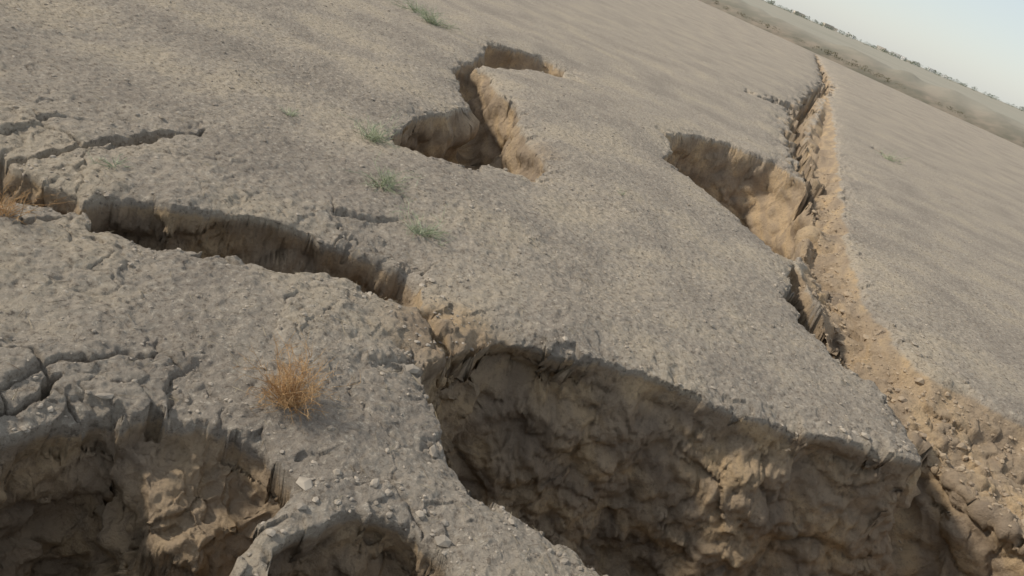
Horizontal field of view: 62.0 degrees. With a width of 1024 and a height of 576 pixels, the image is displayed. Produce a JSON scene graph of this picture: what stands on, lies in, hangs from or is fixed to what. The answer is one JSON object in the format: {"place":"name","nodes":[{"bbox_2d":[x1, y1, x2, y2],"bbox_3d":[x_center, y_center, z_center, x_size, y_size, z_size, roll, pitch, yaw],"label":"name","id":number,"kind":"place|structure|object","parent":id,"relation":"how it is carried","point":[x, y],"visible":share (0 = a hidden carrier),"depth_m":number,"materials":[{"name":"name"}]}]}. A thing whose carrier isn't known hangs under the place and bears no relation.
{"place":"outdoors","nodes":[
{"label":"outdoors","id":0,"kind":"place"},
{"bbox_2d":[0,0,1023,575],"bbox_3d":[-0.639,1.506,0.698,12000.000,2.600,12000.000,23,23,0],"label":"ground","id":1,"kind":"structure","parent":0,"point":[604,462],"depth_m":4.29,"materials":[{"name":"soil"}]},
{"bbox_2d":[0,179,70,223],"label":"straw tuft","id":2,"kind":"object","parent":1,"relation":"on","point":[2,210],"visible":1,"depth_m":2.99,"materials":[{"name":"beige plant"}]},
{"bbox_2d":[88,149,132,169],"bbox_3d":[-1.688,-0.535,3.577,0.196,0.082,0.116,-2,33,-45],"label":"grass tuft","id":3,"kind":"object","parent":1,"relation":"on","point":[105,160],"visible":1,"depth_m":3.59,"materials":[{"name":"green plant"}]},
{"bbox_2d":[277,105,300,116],"bbox_3d":[-1.324,-1.036,5.021,0.144,0.078,0.220,18,24,-12],"label":"grass tuft","id":4,"kind":"object","parent":1,"relation":"on","point":[290,113],"visible":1,"depth_m":5.05,"materials":[{"name":"green plant"}]},
{"bbox_2d":[235,325,360,425],"bbox_3d":[-0.645,0.254,2.648,0.386,0.309,0.400,23,23,0],"label":"dry bush","id":5,"kind":"object","parent":1,"relation":"on","point":[286,398],"visible":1,"depth_m":2.62,"materials":[{"name":"plant"}]},
{"bbox_2d":[339,110,405,147],"bbox_3d":[-0.826,-0.977,5.148,0.390,0.237,0.513,23,23,0],"label":"grass tuft","id":6,"kind":"object","parent":1,"relation":"on","point":[375,138],"visible":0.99,"depth_m":5.16,"materials":[{"name":"green plant"}]},
{"bbox_2d":[343,152,423,198],"bbox_3d":[-0.663,-0.573,4.519,0.358,0.201,0.467,32,25,19],"label":"grass tuft","id":7,"kind":"object","parent":1,"relation":"on","point":[385,181],"visible":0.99,"depth_m":4.54,"materials":[{"name":"green plant"}]},
{"bbox_2d":[390,0,436,15],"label":"grass tuft","id":8,"kind":"object","parent":1,"relation":"on","point":[412,7],"visible":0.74,"depth_m":10.12,"materials":[{"name":"green plant"}]},
{"bbox_2d":[390,198,454,246],"bbox_3d":[-0.436,-0.322,4.214,0.362,0.196,0.284,23,23,0],"label":"grass tuft","id":9,"kind":"object","parent":1,"relation":"on","point":[417,231],"visible":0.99,"depth_m":4.22,"materials":[{"name":"green plant"}]},
{"bbox_2d":[410,0,469,39],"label":"grass tuft","id":10,"kind":"object","parent":1,"relation":"on","point":[426,17],"visible":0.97,"depth_m":9.74,"materials":[{"name":"green plant"}]},
{"bbox_2d":[4,106,1019,575],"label":"rim clods","id":11,"kind":"object","parent":1,"relation":"on","point":[306,484],"visible":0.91,"depth_m":2.55,"materials":[{"name":"soil"}]},
{"bbox_2d":[0,0,1023,575],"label":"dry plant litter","id":12,"kind":"object","parent":1,"relation":"on","point":[422,254],"visible":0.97,"depth_m":4.45,"materials":[{"name":"plant"}]},
{"bbox_2d":[476,142,902,571],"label":"soil clods","id":13,"kind":"object","parent":1,"relation":"on","point":[591,566],"visible":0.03,"depth_m":4.28,"materials":[{"name":"brown soil"}]},
{"bbox_2d":[458,65,1023,538],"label":"slope clods","id":14,"kind":"object","parent":1,"relation":"on","point":[924,435],"visible":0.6,"depth_m":5.54,"materials":[{"name":"brown soil"}]},
{"bbox_2d":[712,0,968,116],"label":"distant shrubs","id":15,"kind":"object","parent":1,"relation":"on","point":[834,52],"visible":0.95,"depth_m":59.09,"materials":[{"name":"green plant"}]},
{"bbox_2d":[875,148,906,164],"bbox_3d":[6.768,-2.295,15.177,0.557,0.424,0.587,18,24,-11],"label":"grass tuft","id":16,"kind":"object","parent":1,"relation":"on","point":[888,157],"visible":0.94,"depth_m":15.18,"materials":[{"name":"green plant"}]},
{"bbox_2d":[767,0,1023,110],"bbox_3d":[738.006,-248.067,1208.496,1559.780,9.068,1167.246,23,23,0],"label":"distant trees","id":17,"kind":"object","parent":1,"relation":"on","point":[883,50],"visible":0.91,"depth_m":1228.30,"materials":[{"name":"green plant"}]},
{"bbox_2d":[764,0,1023,110],"label":"sky","id":18,"kind":"structure","parent":0,"point":[979,44],"materials":[{"name":"white"}]}
]}

